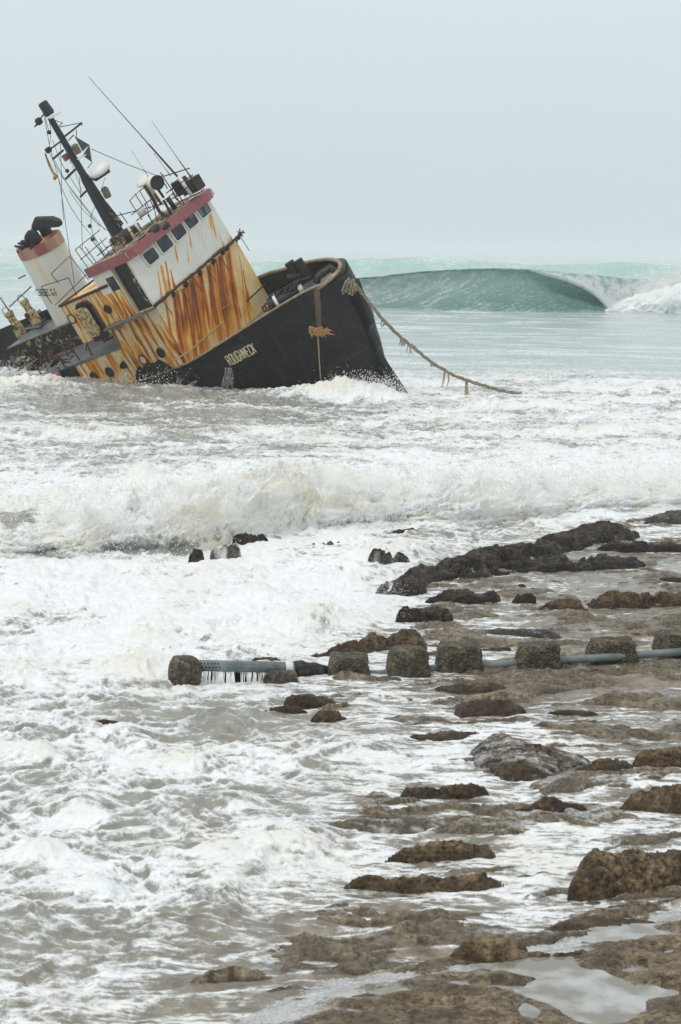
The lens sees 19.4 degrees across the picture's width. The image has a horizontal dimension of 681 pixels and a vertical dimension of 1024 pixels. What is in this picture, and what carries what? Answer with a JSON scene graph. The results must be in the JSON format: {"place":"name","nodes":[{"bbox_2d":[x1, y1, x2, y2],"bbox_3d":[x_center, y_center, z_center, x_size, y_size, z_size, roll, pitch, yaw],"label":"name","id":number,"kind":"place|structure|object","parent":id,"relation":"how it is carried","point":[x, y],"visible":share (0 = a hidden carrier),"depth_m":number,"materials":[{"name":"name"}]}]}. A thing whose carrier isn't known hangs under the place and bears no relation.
{"place":"outdoors","nodes":[
{"label":"outdoors","id":0,"kind":"place"},
{"bbox_2d":[0,244,680,1023],"bbox_3d":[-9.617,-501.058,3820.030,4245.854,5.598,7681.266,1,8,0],"label":"sea","id":1,"kind":"structure","parent":0,"point":[164,840],"depth_m":28.53,"materials":[{"name":"liquid"}]},
{"bbox_2d":[96,719,118,724],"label":"rock","id":2,"kind":"object","parent":1,"relation":"in","point":[104,721],"visible":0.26,"depth_m":25.32,"materials":[{"name":"brown stone"}]},
{"bbox_2d":[0,77,407,392],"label":"shipwreck","id":3,"kind":"object","parent":1,"relation":"in","point":[180,287],"visible":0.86,"depth_m":86.28,"materials":[{"name":"black paint"}]},
{"bbox_2d":[221,368,233,388],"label":"hull runoff","id":4,"kind":"structure","parent":3,"relation":"attached to","point":[228,377],"depth_m":84.73,"materials":[{"name":"liquid"}]},
{"bbox_2d":[309,325,333,378],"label":"hanging line","id":5,"kind":"object","parent":3,"relation":"hanging from","point":[318,332],"visible":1,"depth_m":82.21,"materials":[{"name":"beige fabric"}]},
{"bbox_2d":[341,278,525,394],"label":"mooring rope","id":6,"kind":"object","parent":3,"relation":"hanging from","point":[349,284],"visible":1,"depth_m":82.23,"materials":[{"name":"beige fabric"}]},
{"bbox_2d":[210,543,240,559],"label":"rock","id":7,"kind":"object","parent":1,"relation":"in","point":[228,552],"visible":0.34,"depth_m":38.43,"materials":[{"name":"grey stone"}]},
{"bbox_2d":[202,672,262,681],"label":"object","id":8,"kind":"object","parent":1,"relation":"in","point":[238,677],"visible":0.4,"depth_m":28.11,"materials":[{"name":"white liquid"}]},
{"bbox_2d":[232,533,267,544],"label":"rock","id":9,"kind":"object","parent":1,"relation":"in","point":[245,538],"visible":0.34,"depth_m":40.36,"materials":[{"name":"stone"}]},
{"bbox_2d":[0,459,680,558],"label":"surf bore","id":10,"kind":"object","parent":1,"relation":"on","point":[263,498],"visible":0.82,"depth_m":42.26,"materials":[{"name":"liquid"}]},
{"bbox_2d":[0,267,680,637],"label":"sea spray","id":11,"kind":"object","parent":1,"relation":"on","point":[486,471],"visible":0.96,"depth_m":43.94,"materials":[{"name":"white liquid"}]},
{"bbox_2d":[392,528,417,533],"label":"rock","id":12,"kind":"object","parent":1,"relation":"in","point":[398,531],"visible":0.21,"depth_m":42.51,"materials":[{"name":"brown stone"}]},
{"bbox_2d":[359,268,680,311],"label":"breaking wave","id":13,"kind":"object","parent":1,"relation":"on","point":[505,289],"visible":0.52,"depth_m":212.13,"materials":[{"name":"liquid"}]},
{"bbox_2d":[604,283,680,313],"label":"white water","id":14,"kind":"structure","parent":1,"relation":"on","point":[666,299],"depth_m":206.13,"materials":[{"name":"white liquid"}]},
{"bbox_2d":[0,0,680,256],"label":"sky","id":15,"kind":"structure","parent":0,"point":[533,127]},
{"bbox_2d":[177,517,680,1023],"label":"rock shelf","id":16,"kind":"object","parent":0,"point":[357,957],"visible":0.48,"depth_m":21.77,"materials":[{"name":"brown stone"}]},
{"bbox_2d":[168,655,201,685],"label":"concrete block","id":17,"kind":"structure","parent":16,"relation":"on","point":[185,669],"depth_m":27.55,"materials":[{"name":"grey concrete"}]},
{"bbox_2d":[188,548,203,562],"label":"rock","id":18,"kind":"object","parent":16,"relation":"on","point":[196,555],"visible":0.33,"depth_m":37.99,"materials":[{"name":"stone"}]},
{"bbox_2d":[252,657,280,660],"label":"rock","id":19,"kind":"object","parent":16,"relation":"on","point":[267,658],"visible":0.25,"depth_m":29.00,"materials":[{"name":"brown stone"}]},
{"bbox_2d":[263,670,297,683],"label":"rock","id":20,"kind":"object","parent":16,"relation":"on","point":[279,676],"depth_m":27.88,"materials":[{"name":"stone"}]},
{"bbox_2d":[265,705,306,713],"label":"rock","id":21,"kind":"object","parent":16,"relation":"on","point":[291,709],"visible":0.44,"depth_m":26.04,"materials":[{"name":"brown stone"}]},
{"bbox_2d":[284,693,335,708],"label":"rock","id":22,"kind":"object","parent":16,"relation":"on","point":[308,701],"visible":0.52,"depth_m":26.51,"materials":[{"name":"brown stone"}]},
{"bbox_2d":[304,541,339,544],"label":"rock","id":23,"kind":"object","parent":16,"relation":"on","point":[330,543],"visible":0.12,"depth_m":40.84,"materials":[{"name":"grey stone"}]},
{"bbox_2d":[310,710,345,722],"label":"rock","id":24,"kind":"object","parent":16,"relation":"on","point":[330,716],"visible":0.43,"depth_m":25.64,"materials":[{"name":"brown stone"}]},
{"bbox_2d":[327,651,369,675],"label":"concrete block","id":25,"kind":"structure","parent":16,"relation":"on","point":[353,661],"depth_m":28.29,"materials":[{"name":"grey concrete"}]},
{"bbox_2d":[310,628,427,657],"bbox_3d":[0.364,2.192,30.252,2.593,0.742,1.120,-3,9,-30],"label":"rock","id":26,"kind":"object","parent":16,"relation":"on","point":[370,642],"visible":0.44,"depth_m":30.21,"materials":[{"name":"brown stone"}]},
{"bbox_2d":[368,548,409,564],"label":"rock","id":27,"kind":"object","parent":16,"relation":"on","point":[380,556],"visible":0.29,"depth_m":38.11,"materials":[{"name":"grey stone"}]},
{"bbox_2d":[328,814,475,833],"bbox_3d":[0.651,3.367,21.149,1.831,0.298,0.837,1,8,0],"label":"rock","id":28,"kind":"object","parent":16,"relation":"on","point":[408,825],"visible":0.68,"depth_m":20.96,"materials":[{"name":"brown stone"}]},
{"bbox_2d":[385,644,430,677],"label":"concrete block","id":29,"kind":"structure","parent":16,"relation":"on","point":[407,661],"depth_m":28.47,"materials":[{"name":"grey concrete"}]},
{"bbox_2d":[344,872,503,893],"bbox_3d":[0.811,3.642,19.040,1.720,0.411,0.385,1,8,-3],"label":"rock","id":30,"kind":"object","parent":16,"relation":"on","point":[421,883],"visible":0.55,"depth_m":18.98,"materials":[{"name":"brown stone"}]},
{"bbox_2d":[395,605,453,622],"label":"rock","id":31,"kind":"object","parent":16,"relation":"on","point":[437,613],"visible":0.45,"depth_m":32.70,"materials":[{"name":"stone"}]},
{"bbox_2d":[199,648,680,675],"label":"drain pipe","id":32,"kind":"object","parent":16,"relation":"on","point":[301,668],"visible":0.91,"depth_m":28.37,"materials":[{"name":"grey metal"}]},
{"bbox_2d":[201,671,234,683],"bbox_3d":[-1.727,2.404,27.899,0.514,0.355,0.076,-1,8,-16],"label":"pipe spillwater","id":33,"kind":"object","parent":32,"relation":"attached to","point":[220,680],"visible":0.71,"depth_m":27.91,"materials":[{"name":"white liquid"}]},
{"bbox_2d":[240,672,264,682],"bbox_3d":[-1.227,2.425,28.045,0.377,0.346,0.076,-1,8,-16],"label":"pipe spillwater","id":34,"kind":"object","parent":32,"relation":"attached to","point":[248,674],"visible":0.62,"depth_m":28.04,"materials":[{"name":"white liquid"}]},
{"bbox_2d":[385,840,495,863],"bbox_3d":[0.993,3.528,19.970,1.332,0.499,0.340,-1,8,-16],"label":"rock","id":35,"kind":"object","parent":16,"relation":"on","point":[442,850],"visible":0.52,"depth_m":19.90,"materials":[{"name":"brown stone"}]},
{"bbox_2d":[400,783,488,799],"bbox_3d":[1.179,3.230,22.237,1.213,0.400,0.304,0,8,-9],"label":"rock","id":36,"kind":"object","parent":16,"relation":"on","point":[463,791],"visible":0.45,"depth_m":22.18,"materials":[{"name":"brown stone"}]},
{"bbox_2d":[410,730,478,740],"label":"rock","id":37,"kind":"object","parent":16,"relation":"on","point":[446,735],"visible":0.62,"depth_m":24.88,"materials":[{"name":"brown stone"}]},
{"bbox_2d":[224,911,680,1023],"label":"rock shelf","id":38,"kind":"object","parent":16,"relation":"on","point":[420,1001],"visible":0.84,"depth_m":15.96,"materials":[{"name":"brown stone"}]},
{"bbox_2d":[435,641,483,673],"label":"concrete block","id":39,"kind":"structure","parent":16,"relation":"on","point":[456,657],"depth_m":28.80,"materials":[{"name":"grey concrete"}]},
{"bbox_2d":[425,588,500,603],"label":"rock","id":40,"kind":"object","parent":16,"relation":"on","point":[465,596],"visible":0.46,"depth_m":34.55,"materials":[{"name":"stone"}]},
{"bbox_2d":[435,681,505,694],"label":"rock","id":41,"kind":"object","parent":16,"relation":"on","point":[472,688],"visible":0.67,"depth_m":27.58,"materials":[{"name":"brown stone"}]},
{"bbox_2d":[454,698,526,717],"bbox_3d":[2.014,2.684,26.442,1.180,0.384,0.800,1,8,0],"label":"rock","id":42,"kind":"object","parent":16,"relation":"on","point":[485,707],"visible":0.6,"depth_m":26.33,"materials":[{"name":"brown stone"}]},
{"bbox_2d":[482,647,513,650],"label":"rock","id":43,"kind":"object","parent":16,"relation":"on","point":[500,649],"visible":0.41,"depth_m":30.54,"materials":[{"name":"brown stone"}]},
{"bbox_2d":[324,923,680,1023],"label":"tide pools","id":44,"kind":"object","parent":16,"relation":"on","point":[568,986],"visible":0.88,"depth_m":16.30,"materials":[{"name":"liquid"}]},
{"bbox_2d":[375,520,639,596],"bbox_3d":[3.373,0.945,39.607,2.592,0.727,10.712,6,9,32],"label":"rock ledge","id":45,"kind":"object","parent":16,"relation":"on","point":[416,580],"visible":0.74,"depth_m":39.28,"materials":[{"name":"grey stone"}]},
{"bbox_2d":[458,577,478,581],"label":"rock","id":46,"kind":"object","parent":45,"relation":"on","point":[464,579],"visible":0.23,"depth_m":36.49,"materials":[{"name":"stone"}]},
{"bbox_2d":[449,933,586,962],"bbox_3d":[1.554,3.936,17.138,1.620,0.580,0.764,1,8,0],"label":"rock","id":47,"kind":"object","parent":16,"relation":"on","point":[490,948],"visible":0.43,"depth_m":16.99,"materials":[{"name":"brown stone"}]},
{"bbox_2d":[485,628,561,638],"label":"rock","id":48,"kind":"object","parent":16,"relation":"on","point":[537,633],"visible":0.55,"depth_m":31.67,"materials":[{"name":"stone"}]},
{"bbox_2d":[512,593,536,603],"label":"rock","id":49,"kind":"object","parent":16,"relation":"on","point":[526,598],"visible":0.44,"depth_m":34.56,"materials":[{"name":"stone"}]},
{"bbox_2d":[469,731,589,781],"bbox_3d":[2.289,3.009,23.988,1.689,0.492,2.160,1,8,0],"label":"rock ledge","id":50,"kind":"object","parent":16,"relation":"on","point":[504,756],"visible":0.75,"depth_m":23.53,"materials":[{"name":"stone"}]},
{"bbox_2d":[514,641,561,668],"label":"concrete block","id":51,"kind":"structure","parent":16,"relation":"on","point":[537,654],"depth_m":29.04,"materials":[{"name":"grey concrete"}]},
{"bbox_2d":[514,796,586,812],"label":"rock","id":52,"kind":"object","parent":16,"relation":"on","point":[549,804],"visible":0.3,"depth_m":21.62,"materials":[{"name":"brown stone"}]},
{"bbox_2d":[490,553,645,575],"bbox_3d":[4.425,1.140,38.559,3.410,0.602,1.870,1,8,0],"label":"rock ledge","id":53,"kind":"object","parent":16,"relation":"on","point":[561,563],"visible":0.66,"depth_m":38.47,"materials":[{"name":"stone"}]},
{"bbox_2d":[547,709,597,716],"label":"rock","id":54,"kind":"object","parent":16,"relation":"on","point":[581,713],"visible":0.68,"depth_m":26.34,"materials":[{"name":"brown stone"}]},
{"bbox_2d":[542,915,654,931],"bbox_3d":[2.427,3.802,17.991,1.522,0.265,0.727,1,8,0],"label":"rock","id":55,"kind":"object","parent":16,"relation":"on","point":[582,922],"visible":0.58,"depth_m":17.91,"materials":[{"name":"brown stone"}]},
{"bbox_2d":[575,757,633,770],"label":"rock","id":56,"kind":"object","parent":16,"relation":"on","point":[607,763],"visible":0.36,"depth_m":23.25,"materials":[{"name":"brown stone"}]},
{"bbox_2d":[539,590,680,610],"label":"rock ledge","id":57,"kind":"object","parent":16,"relation":"on","point":[612,599],"visible":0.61,"depth_m":34.59,"materials":[{"name":"brown stone"}]},
{"bbox_2d":[585,636,637,664],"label":"concrete block","id":58,"kind":"structure","parent":16,"relation":"on","point":[625,646],"depth_m":29.63,"materials":[{"name":"concrete"}]},
{"bbox_2d":[567,848,680,900],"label":"rock","id":59,"kind":"object","parent":16,"relation":"on","point":[599,875],"visible":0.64,"depth_m":18.89,"materials":[{"name":"brown stone"}]},
{"bbox_2d":[597,540,680,552],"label":"rock","id":60,"kind":"object","parent":16,"relation":"on","point":[636,546],"visible":0.6,"depth_m":41.03,"materials":[{"name":"brown stone"}]},
{"bbox_2d":[620,783,680,813],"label":"rock","id":61,"kind":"object","parent":16,"relation":"on","point":[664,799],"visible":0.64,"depth_m":21.78,"materials":[{"name":"brown stone"}]},
{"bbox_2d":[632,745,680,767],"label":"rock","id":62,"kind":"object","parent":16,"relation":"on","point":[664,757],"visible":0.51,"depth_m":23.69,"materials":[{"name":"brown stone"}]},
{"bbox_2d":[644,510,680,524],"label":"rock","id":63,"kind":"object","parent":16,"relation":"on","point":[672,517],"visible":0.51,"depth_m":45.27,"materials":[{"name":"brown stone"}]},
{"bbox_2d":[652,629,680,658],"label":"concrete block","id":64,"kind":"structure","parent":16,"relation":"on","point":[666,639],"depth_m":30.01,"materials":[{"name":"concrete"}]},
{"bbox_2d":[660,577,680,582],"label":"rock","id":65,"kind":"object","parent":16,"relation":"on","point":[673,579],"visible":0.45,"depth_m":37.11,"materials":[{"name":"brown stone"}]}
]}

